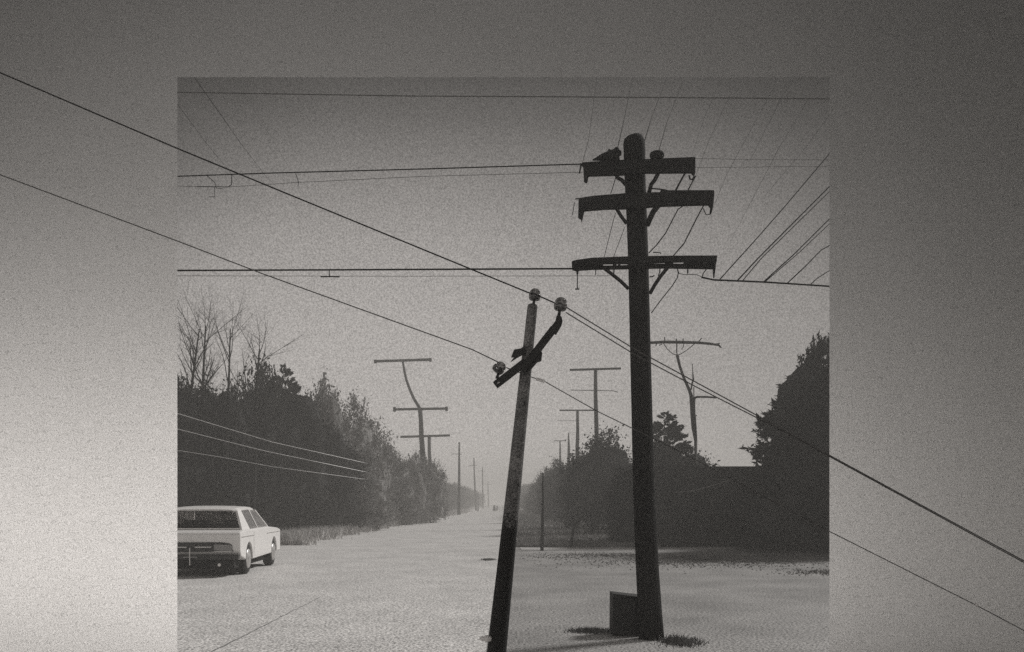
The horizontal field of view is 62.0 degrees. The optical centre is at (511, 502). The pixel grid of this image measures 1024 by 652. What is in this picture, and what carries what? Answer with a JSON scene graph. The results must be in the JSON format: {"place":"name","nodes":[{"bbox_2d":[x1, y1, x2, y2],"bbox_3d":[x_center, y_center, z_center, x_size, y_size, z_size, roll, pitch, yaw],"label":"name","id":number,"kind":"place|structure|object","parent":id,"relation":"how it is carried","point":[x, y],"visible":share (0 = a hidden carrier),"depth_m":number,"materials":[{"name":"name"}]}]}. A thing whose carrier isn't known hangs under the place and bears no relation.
{"place":"outdoors","nodes":[
{"label":"outdoors","id":0,"kind":"place"},
{"bbox_2d":[177,104,272,226],"bbox_3d":[-5.916,-7.064,14.502,0.098,6.678,7.902,0,0,-42],"label":"overhead wire","id":1,"kind":"object","parent":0,"point":[216,155],"visible":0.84,"depth_m":12.82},
{"bbox_2d":[194,77,309,222],"bbox_3d":[-5.502,-7.500,14.223,7.710,7.551,0.094,0,0,44],"label":"overhead wire","id":2,"kind":"object","parent":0,"point":[234,134],"visible":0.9,"depth_m":13.23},
{"bbox_2d":[177,450,367,479],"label":"overhead wire","id":3,"kind":"object","parent":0,"point":[270,466],"visible":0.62,"depth_m":26.83,"materials":[{"name":"metal"}]},
{"bbox_2d":[177,413,369,463],"bbox_3d":[-8.406,-2.300,43.106,6.156,1.734,41.790,0,0,0],"label":"overhead wire","id":4,"kind":"object","parent":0,"point":[267,440],"visible":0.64,"depth_m":26.77,"materials":[{"name":"metal"}]},
{"bbox_2d":[178,429,368,472],"bbox_3d":[-8.332,-1.851,43.036,6.005,1.468,41.931,0,0,0],"label":"overhead wire","id":5,"kind":"object","parent":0,"point":[271,452],"visible":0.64,"depth_m":27.17,"materials":[{"name":"metal"}]},
{"bbox_2d":[177,505,503,651],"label":"road","id":6,"kind":"structure","parent":0,"point":[422,587],"depth_m":13.72,"materials":[{"name":"asphalt"}]},
{"bbox_2d":[177,506,279,573],"bbox_3d":[-6.526,0.781,19.003,1.880,1.437,4.012,0,0,-4],"label":"parked car","id":7,"kind":"object","parent":6,"relation":"on","point":[240,539],"visible":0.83,"depth_m":17.65,"materials":[{"name":"white paint"}]},
{"bbox_2d":[211,597,319,651],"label":"pavement seam","id":8,"kind":"object","parent":6,"relation":"on","point":[256,629],"visible":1,"depth_m":9.94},
{"bbox_2d":[349,469,403,529],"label":"tree","id":9,"kind":"object","parent":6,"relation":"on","point":[377,491],"visible":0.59,"depth_m":45.77,"materials":[{"name":"grey plant"}]},
{"bbox_2d":[374,358,431,416],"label":"utility pole","id":10,"kind":"object","parent":6,"relation":"on","point":[405,375],"visible":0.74,"depth_m":68.85,"materials":[{"name":"grey wood"}]},
{"bbox_2d":[386,445,421,524],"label":"tree","id":11,"kind":"object","parent":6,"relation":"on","point":[403,470],"visible":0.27,"depth_m":57.44,"materials":[{"name":"grey plant"}]},
{"bbox_2d":[393,476,424,524],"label":"tree","id":12,"kind":"object","parent":6,"relation":"on","point":[409,518],"visible":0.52,"depth_m":57.29,"materials":[{"name":"grey plant"}]},
{"bbox_2d":[393,406,447,521],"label":"utility pole","id":13,"kind":"object","parent":6,"relation":"on","point":[421,441],"visible":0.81,"depth_m":67.81,"materials":[{"name":"grey wood"}]},
{"bbox_2d":[406,457,435,523],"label":"tree","id":14,"kind":"object","parent":6,"relation":"on","point":[422,481],"visible":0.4,"depth_m":59.67,"materials":[{"name":"grey plant"}]},
{"bbox_2d":[407,450,441,522],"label":"tree","id":15,"kind":"object","parent":6,"relation":"on","point":[428,468],"visible":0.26,"depth_m":62.52,"materials":[{"name":"grey plant"}]},
{"bbox_2d":[400,434,449,462],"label":"utility pole","id":16,"kind":"object","parent":6,"relation":"on","point":[429,441],"visible":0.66,"depth_m":79.77,"materials":[{"name":"grey wood"}]},
{"bbox_2d":[417,454,449,522],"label":"tree","id":17,"kind":"object","parent":6,"relation":"on","point":[442,512],"visible":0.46,"depth_m":63.55,"materials":[{"name":"grey plant"}]},
{"bbox_2d":[457,442,459,514],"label":"utility pole","id":18,"kind":"object","parent":6,"relation":"on","point":[458,505],"visible":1,"depth_m":105.86,"materials":[{"name":"grey wood"}]},
{"bbox_2d":[470,458,476,509],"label":"utility pole","id":19,"kind":"object","parent":6,"relation":"on","point":[473,465],"visible":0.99,"depth_m":164.87,"materials":[{"name":"grey wood"}]},
{"bbox_2d":[482,467,483,507],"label":"utility pole","id":20,"kind":"object","parent":6,"relation":"on","point":[482,489],"visible":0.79,"depth_m":224.85,"materials":[{"name":"grey wood"}]},
{"bbox_2d":[177,92,828,98],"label":"overhead wire","id":21,"kind":"object","parent":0,"point":[499,96],"visible":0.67,"depth_m":11.99,"materials":[{"name":"metal"}]},
{"bbox_2d":[177,77,828,504],"label":"sky","id":22,"kind":"structure","parent":0,"point":[513,219],"materials":[{"name":"grey"}]},
{"bbox_2d":[516,508,660,546],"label":"verge","id":23,"kind":"structure","parent":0,"point":[521,509],"depth_m":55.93,"materials":[{"name":"plant"}]},
{"bbox_2d":[520,482,532,510],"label":"bush","id":24,"kind":"object","parent":23,"relation":"on","point":[528,487],"visible":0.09,"depth_m":145.15,"materials":[{"name":"grey plant"}]},
{"bbox_2d":[523,492,531,513],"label":"bush","id":25,"kind":"object","parent":23,"relation":"on","point":[528,500],"visible":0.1,"depth_m":112.83,"materials":[{"name":"grey plant"}]},
{"bbox_2d":[529,474,539,514],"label":"bush","id":26,"kind":"object","parent":23,"relation":"on","point":[533,508],"visible":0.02,"depth_m":93.67,"materials":[{"name":"grey plant"}]},
{"bbox_2d":[529,466,553,516],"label":"tree","id":27,"kind":"object","parent":23,"relation":"on","point":[535,493],"visible":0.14,"depth_m":86.71,"materials":[{"name":"grey plant"}]},
{"bbox_2d":[536,467,550,515],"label":"tree","id":28,"kind":"object","parent":23,"relation":"on","point":[539,498],"visible":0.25,"depth_m":79.83,"materials":[{"name":"grey plant"}]},
{"bbox_2d":[535,472,558,518],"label":"bush","id":29,"kind":"object","parent":23,"relation":"on","point":[545,494],"visible":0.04,"depth_m":73.90,"materials":[{"name":"grey plant"}]},
{"bbox_2d":[537,453,571,520],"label":"tree","id":30,"kind":"object","parent":23,"relation":"on","point":[551,507],"visible":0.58,"depth_m":63.32,"materials":[{"name":"grey plant"}]},
{"bbox_2d":[554,439,565,466],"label":"utility pole","id":31,"kind":"object","parent":23,"relation":"on","point":[560,448],"visible":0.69,"depth_m":104.91,"materials":[{"name":"grey wood"}]},
{"bbox_2d":[567,433,569,463],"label":"utility pole","id":32,"kind":"object","parent":23,"relation":"on","point":[568,450],"visible":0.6,"depth_m":83.91,"materials":[{"name":"grey wood"}]},
{"bbox_2d":[569,515,575,546],"bbox_3d":[2.039,0.965,28.700,0.247,1.089,0.105,0,0,0],"label":"roadside post","id":33,"kind":"object","parent":23,"relation":"on","point":[572,535],"visible":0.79,"depth_m":28.66,"materials":[{"name":"grey wood"}]},
{"bbox_2d":[551,450,597,527],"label":"tree","id":34,"kind":"object","parent":23,"relation":"on","point":[564,486],"visible":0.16,"depth_m":48.79,"materials":[{"name":"grey plant"}]},
{"bbox_2d":[559,410,593,457],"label":"utility pole","id":35,"kind":"object","parent":23,"relation":"on","point":[577,430],"visible":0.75,"depth_m":63.90,"materials":[{"name":"grey wood"}]},
{"bbox_2d":[556,421,631,533],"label":"tree","id":36,"kind":"object","parent":23,"relation":"on","point":[590,474],"visible":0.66,"depth_m":40.07,"materials":[{"name":"black plant"}]},
{"bbox_2d":[570,367,620,444],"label":"utility pole","id":37,"kind":"object","parent":23,"relation":"on","point":[596,424],"visible":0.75,"depth_m":49.89,"materials":[{"name":"grey wood"}]},
{"bbox_2d":[631,410,693,465],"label":"tree","id":38,"kind":"object","parent":23,"relation":"on","point":[671,431],"visible":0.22,"depth_m":33.64,"materials":[{"name":"grey plant"}]},
{"bbox_2d":[651,337,721,462],"bbox_3d":[6.250,-2.267,30.999,2.774,7.534,0.202,0,0,0],"label":"utility pole","id":39,"kind":"object","parent":23,"relation":"on","point":[692,398],"visible":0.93,"depth_m":30.96,"materials":[{"name":"grey wood"}]},
{"bbox_2d":[670,446,719,465],"bbox_3d":[6.844,-0.306,31.425,2.689,3.592,2.829,0,0,-21],"label":"bush","id":40,"kind":"object","parent":23,"relation":"on","point":[689,461],"visible":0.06,"depth_m":31.21,"materials":[{"name":"grey plant"}]},
{"bbox_2d":[620,466,790,546],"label":"shed","id":41,"kind":"structure","parent":23,"relation":"on","point":[713,505],"depth_m":28.90,"materials":[{"name":"black metal"}]},
{"bbox_2d":[663,489,689,545],"bbox_3d":[5.576,0.510,28.864,0.900,1.920,0.068,0,0,0],"label":"door","id":42,"kind":"structure","parent":41,"relation":"in","point":[682,535],"depth_m":28.86,"materials":[{"name":"black metal"}]},
{"bbox_2d":[718,489,743,545],"bbox_3d":[7.421,0.510,28.864,0.900,1.920,0.068,0,0,0],"label":"door","id":43,"kind":"structure","parent":41,"relation":"in","point":[726,497],"depth_m":28.86,"materials":[{"name":"black metal"}]},
{"bbox_2d":[450,505,828,651],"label":"ground","id":44,"kind":"structure","parent":0,"point":[737,609],"depth_m":12.81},
{"bbox_2d":[177,372,223,478],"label":"tree","id":45,"kind":"object","parent":44,"relation":"on","point":[191,428],"visible":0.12,"depth_m":31.51,"materials":[{"name":"black plant"}]},
{"bbox_2d":[182,374,224,407],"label":"tree","id":46,"kind":"object","parent":44,"relation":"on","point":[196,388],"depth_m":42.54,"materials":[{"name":"black plant"}]},
{"bbox_2d":[177,281,231,506],"bbox_3d":[-11.003,-3.108,29.286,3.061,9.329,3.630,0,0,-29],"label":"bare tree","id":47,"kind":"object","parent":44,"relation":"on","point":[186,454],"visible":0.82,"depth_m":29.38,"materials":[{"name":"grey plant"}]},
{"bbox_2d":[177,435,243,506],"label":"tree","id":48,"kind":"object","parent":44,"relation":"on","point":[206,486],"visible":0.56,"depth_m":30.00,"materials":[{"name":"black plant"}]},
{"bbox_2d":[177,279,249,460],"bbox_3d":[-11.152,-3.278,30.417,3.366,9.657,3.113,0,0,33],"label":"bare tree","id":49,"kind":"object","parent":44,"relation":"on","point":[209,421],"visible":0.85,"depth_m":30.33,"materials":[{"name":"grey plant"}]},
{"bbox_2d":[177,279,264,505],"bbox_3d":[-10.377,-3.503,30.654,3.235,10.112,2.372,0,0,-40],"label":"bare tree","id":50,"kind":"object","parent":44,"relation":"on","point":[226,446],"visible":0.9,"depth_m":30.90,"materials":[{"name":"grey plant"}]},
{"bbox_2d":[196,379,278,520],"bbox_3d":[-11.290,-1.714,34.129,3.700,6.528,3.892,0,0,-34],"label":"tree","id":51,"kind":"object","parent":44,"relation":"on","point":[242,478],"visible":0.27,"depth_m":33.65,"materials":[{"name":"black plant"}]},
{"bbox_2d":[204,301,311,510],"bbox_3d":[-9.884,-2.989,32.396,4.207,9.074,3.892,0,0,33],"label":"bare tree","id":52,"kind":"object","parent":44,"relation":"on","point":[253,460],"visible":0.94,"depth_m":32.31,"materials":[{"name":"grey plant"}]},
{"bbox_2d":[223,345,308,528],"bbox_3d":[-11.317,-2.767,38.300,4.227,8.667,3.968,0,0,39],"label":"tree","id":53,"kind":"object","parent":44,"relation":"on","point":[277,477],"visible":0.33,"depth_m":37.71,"materials":[{"name":"black plant"}]},
{"bbox_2d":[250,426,312,529],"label":"tree","id":54,"kind":"object","parent":44,"relation":"on","point":[274,522],"visible":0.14,"depth_m":37.78,"materials":[{"name":"black plant"}]},
{"bbox_2d":[267,362,318,531],"bbox_3d":[-10.413,-2.429,38.885,3.204,7.980,3.217,0,0,-8],"label":"tree","id":55,"kind":"object","parent":44,"relation":"on","point":[299,481],"visible":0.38,"depth_m":38.48,"materials":[{"name":"black plant"}]},
{"bbox_2d":[289,386,345,528],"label":"tree","id":56,"kind":"object","parent":44,"relation":"on","point":[318,484],"visible":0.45,"depth_m":39.33,"materials":[{"name":"black plant"}]},
{"bbox_2d":[305,367,356,485],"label":"tree","id":57,"kind":"object","parent":44,"relation":"on","point":[328,403],"visible":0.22,"depth_m":43.60,"materials":[{"name":"grey plant"}]},
{"bbox_2d":[311,423,372,530],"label":"tree","id":58,"kind":"object","parent":44,"relation":"on","point":[349,506],"visible":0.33,"depth_m":41.31,"materials":[{"name":"grey plant"}]},
{"bbox_2d":[329,489,358,527],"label":"tree","id":59,"kind":"object","parent":44,"relation":"on","point":[344,522],"visible":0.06,"depth_m":41.74,"materials":[{"name":"grey plant"}]},
{"bbox_2d":[340,386,391,498],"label":"tree","id":60,"kind":"object","parent":44,"relation":"on","point":[364,441],"visible":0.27,"depth_m":48.15,"materials":[{"name":"grey plant"}]},
{"bbox_2d":[280,509,471,544],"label":"roadside weeds","id":61,"kind":"object","parent":44,"relation":"on","point":[303,536],"visible":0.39,"depth_m":34.93,"materials":[{"name":"grey plant"}]},
{"bbox_2d":[366,413,401,525],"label":"tree","id":62,"kind":"object","parent":44,"relation":"on","point":[385,449],"visible":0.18,"depth_m":53.26,"materials":[{"name":"grey plant"}]},
{"bbox_2d":[442,481,455,509],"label":"tree","id":63,"kind":"object","parent":44,"relation":"on","point":[449,503],"visible":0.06,"depth_m":114.72,"materials":[{"name":"grey plant"}]},
{"bbox_2d":[445,484,453,509],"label":"tree","id":64,"kind":"object","parent":44,"relation":"on","point":[449,494],"visible":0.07,"depth_m":130.06,"materials":[{"name":"grey plant"}]},
{"bbox_2d":[447,482,464,509],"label":"tree","id":65,"kind":"object","parent":44,"relation":"on","point":[453,493],"visible":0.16,"depth_m":144.59,"materials":[{"name":"grey plant"}]},
{"bbox_2d":[449,482,467,507],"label":"tree","id":66,"kind":"object","parent":44,"relation":"on","point":[462,495],"visible":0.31,"depth_m":174.43,"materials":[{"name":"grey plant"}]},
{"bbox_2d":[460,489,473,508],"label":"tree","id":67,"kind":"object","parent":44,"relation":"on","point":[465,501],"visible":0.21,"depth_m":188.67,"materials":[{"name":"grey plant"}]},
{"bbox_2d":[463,486,473,507],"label":"tree","id":68,"kind":"object","parent":44,"relation":"on","point":[471,503],"visible":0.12,"depth_m":204.31,"materials":[{"name":"grey plant"}]},
{"bbox_2d":[464,489,480,508],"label":"tree","id":69,"kind":"object","parent":44,"relation":"on","point":[474,498],"visible":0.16,"depth_m":219.49,"materials":[{"name":"grey plant"}]},
{"bbox_2d":[0,0,1023,651],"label":"wall","id":70,"kind":"structure","parent":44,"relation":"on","point":[926,252],"depth_m":7.32,"materials":[{"name":"paint"}]},
{"bbox_2d":[479,288,566,651],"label":"leaning pole","id":71,"kind":"object","parent":44,"relation":"on","point":[496,638],"visible":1,"depth_m":5.95,"materials":[{"name":"grey wood"}]},
{"bbox_2d":[0,174,497,361],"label":"overhead wire","id":72,"kind":"object","parent":71,"relation":"attached to","point":[249,268],"visible":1,"depth_m":6.00,"materials":[{"name":"metal"}]},
{"bbox_2d":[0,72,554,302],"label":"overhead wire","id":73,"kind":"object","parent":71,"relation":"attached to","point":[273,187],"visible":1,"depth_m":6.00,"materials":[{"name":"metal"}]},
{"bbox_2d":[506,367,1023,630],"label":"overhead wire","id":74,"kind":"object","parent":71,"relation":"attached to","point":[543,381],"visible":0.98,"depth_m":6.00,"materials":[{"name":"black metal"}]},
{"bbox_2d":[566,312,1023,562],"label":"overhead wire","id":75,"kind":"object","parent":71,"relation":"attached to","point":[793,437],"visible":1,"depth_m":5.93,"materials":[{"name":"metal"}]},
{"bbox_2d":[567,307,1023,560],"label":"overhead wire","id":76,"kind":"object","parent":71,"relation":"attached to","point":[794,435],"visible":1,"depth_m":5.90,"materials":[{"name":"metal"}]},
{"bbox_2d":[519,483,529,508],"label":"tree","id":77,"kind":"object","parent":44,"relation":"on","point":[522,492],"visible":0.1,"depth_m":168.82,"materials":[{"name":"grey plant"}]},
{"bbox_2d":[540,473,543,550],"bbox_3d":[0.941,0.283,26.600,0.120,2.436,0.105,0,0,0],"label":"roadside post","id":78,"kind":"object","parent":44,"relation":"on","point":[542,530],"visible":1,"depth_m":26.57,"materials":[{"name":"brown wood"}]},
{"bbox_2d":[555,626,609,634],"bbox_3d":[0.916,1.470,9.865,0.835,0.060,0.500,0,0,0],"label":"grass tuft","id":79,"kind":"object","parent":44,"relation":"on","point":[594,631],"visible":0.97,"depth_m":9.86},
{"bbox_2d":[609,591,638,635],"bbox_3d":[1.302,1.258,9.695,0.351,0.474,0.330,0,0,0],"label":"cabinet","id":80,"kind":"object","parent":44,"relation":"on","point":[623,618],"visible":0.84,"depth_m":9.56,"materials":[{"name":"metal"}]},
{"bbox_2d":[520,547,744,549],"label":"footpath","id":81,"kind":"structure","parent":44,"relation":"on","point":[628,548],"depth_m":27.71,"materials":[{"name":"concrete"}]},
{"bbox_2d":[572,133,716,640],"bbox_3d":[1.436,-1.275,9.360,1.578,5.588,0.360,0,0,0],"label":"utility pole","id":82,"kind":"object","parent":44,"relation":"on","point":[635,200],"visible":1,"depth_m":9.28,"materials":[{"name":"brown wood"}]},
{"bbox_2d":[177,268,572,270],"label":"overhead wire","id":83,"kind":"object","parent":82,"relation":"attached to","point":[382,269],"visible":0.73,"depth_m":9.49,"materials":[{"name":"metal"}]},
{"bbox_2d":[177,163,581,176],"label":"overhead wire","id":84,"kind":"object","parent":82,"relation":"attached to","point":[382,169],"visible":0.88,"depth_m":9.57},
{"bbox_2d":[196,175,231,186],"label":"overhead wire","id":85,"kind":"object","parent":84,"relation":"hanging from","point":[216,186],"visible":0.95,"depth_m":10.03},
{"bbox_2d":[185,172,580,186],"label":"overhead wire","id":86,"kind":"object","parent":82,"relation":"attached to","point":[402,177],"visible":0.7,"depth_m":10.23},
{"bbox_2d":[581,78,596,167],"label":"overhead wire","id":87,"kind":"object","parent":82,"relation":"attached to","point":[590,124],"visible":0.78,"depth_m":10.39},
{"bbox_2d":[618,77,632,145],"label":"overhead wire","id":88,"kind":"object","parent":82,"relation":"attached to","point":[625,112],"visible":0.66,"depth_m":10.44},
{"bbox_2d":[644,78,666,140],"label":"overhead wire","id":89,"kind":"object","parent":82,"relation":"attached to","point":[654,110],"visible":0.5,"depth_m":10.68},
{"bbox_2d":[651,273,678,312],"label":"overhead wire","id":90,"kind":"object","parent":82,"relation":"attached to","point":[666,293],"visible":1,"depth_m":9.30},
{"bbox_2d":[648,206,682,252],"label":"overhead wire","id":91,"kind":"object","parent":82,"relation":"attached to","point":[666,231],"visible":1,"depth_m":9.29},
{"bbox_2d":[659,77,684,149],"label":"overhead wire","id":92,"kind":"object","parent":82,"relation":"attached to","point":[670,113],"visible":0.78,"depth_m":10.68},
{"bbox_2d":[673,205,703,255],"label":"overhead wire","id":93,"kind":"object","parent":82,"relation":"attached to","point":[689,231],"visible":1,"depth_m":9.27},
{"bbox_2d":[686,77,738,201],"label":"overhead wire","id":94,"kind":"object","parent":82,"relation":"attached to","point":[714,128],"visible":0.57,"depth_m":10.72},
{"bbox_2d":[695,158,788,159],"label":"overhead wire","id":95,"kind":"object","parent":82,"relation":"attached to","point":[753,159],"visible":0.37,"depth_m":9.95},
{"bbox_2d":[706,77,779,223],"bbox_3d":[4.133,-6.586,12.898,0.071,7.197,8.450,0,0,29],"label":"overhead wire","id":96,"kind":"object","parent":82,"relation":"attached to","point":[743,143],"visible":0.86,"depth_m":10.91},
{"bbox_2d":[695,166,810,167],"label":"overhead wire","id":97,"kind":"object","parent":82,"relation":"attached to","point":[735,167],"visible":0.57,"depth_m":9.63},
{"bbox_2d":[702,277,828,286],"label":"overhead wire","id":98,"kind":"object","parent":82,"relation":"attached to","point":[764,281],"visible":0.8,"depth_m":9.69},
{"bbox_2d":[737,187,828,279],"bbox_3d":[5.093,-5.072,12.457,0.024,5.153,7.673,0,0,42],"label":"overhead wire","id":99,"kind":"object","parent":98,"relation":"attached to","point":[777,239],"visible":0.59,"depth_m":10.34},
{"bbox_2d":[743,192,828,279],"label":"overhead wire","id":100,"kind":"object","parent":98,"relation":"attached to","point":[784,235],"visible":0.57,"depth_m":10.52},
{"bbox_2d":[764,219,828,280],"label":"overhead wire","id":101,"kind":"object","parent":98,"relation":"attached to","point":[799,248],"visible":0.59,"depth_m":10.52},
{"bbox_2d":[764,224,828,282],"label":"overhead wire","id":102,"kind":"object","parent":98,"relation":"attached to","point":[797,253],"visible":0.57,"depth_m":10.38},
{"bbox_2d":[787,245,828,282],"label":"overhead wire","id":103,"kind":"object","parent":98,"relation":"attached to","point":[807,263],"visible":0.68,"depth_m":10.39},
{"bbox_2d":[720,154,828,278],"bbox_3d":[4.944,-5.453,12.282,0.090,5.935,7.662,0,0,43],"label":"overhead wire","id":104,"kind":"object","parent":82,"relation":"attached to","point":[773,219],"visible":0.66,"depth_m":10.30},
{"bbox_2d":[520,549,828,575],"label":"grass","id":105,"kind":"structure","parent":44,"relation":"on","point":[712,559],"depth_m":22.80,"materials":[{"name":"plant"}]},
{"bbox_2d":[646,632,709,650],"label":"grass tuft","id":106,"kind":"object","parent":44,"relation":"on","point":[680,641],"visible":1,"depth_m":9.07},
{"bbox_2d":[738,355,828,548],"bbox_3d":[10.576,-1.624,26.463,6.557,6.395,6.573,0,0,-23],"label":"conifer","id":107,"kind":"object","parent":44,"relation":"on","point":[800,405],"visible":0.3,"depth_m":25.66,"materials":[{"name":"black plant"}]},
{"bbox_2d":[791,329,828,550],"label":"conifer","id":108,"kind":"object","parent":44,"relation":"on","point":[819,350],"visible":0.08,"depth_m":27.08,"materials":[{"name":"black plant"}]},
{"bbox_2d":[748,78,791,163],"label":"overhead wire","id":109,"kind":"object","parent":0,"point":[771,117],"visible":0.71,"depth_m":11.57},
{"bbox_2d":[731,77,821,239],"bbox_3d":[4.868,-6.607,12.961,0.081,7.307,8.089,0,0,36],"label":"overhead wire","id":110,"kind":"object","parent":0,"point":[779,147],"visible":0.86,"depth_m":11.11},
{"bbox_2d":[761,116,828,199],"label":"overhead wire","id":111,"kind":"object","parent":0,"point":[801,152],"visible":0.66,"depth_m":11.02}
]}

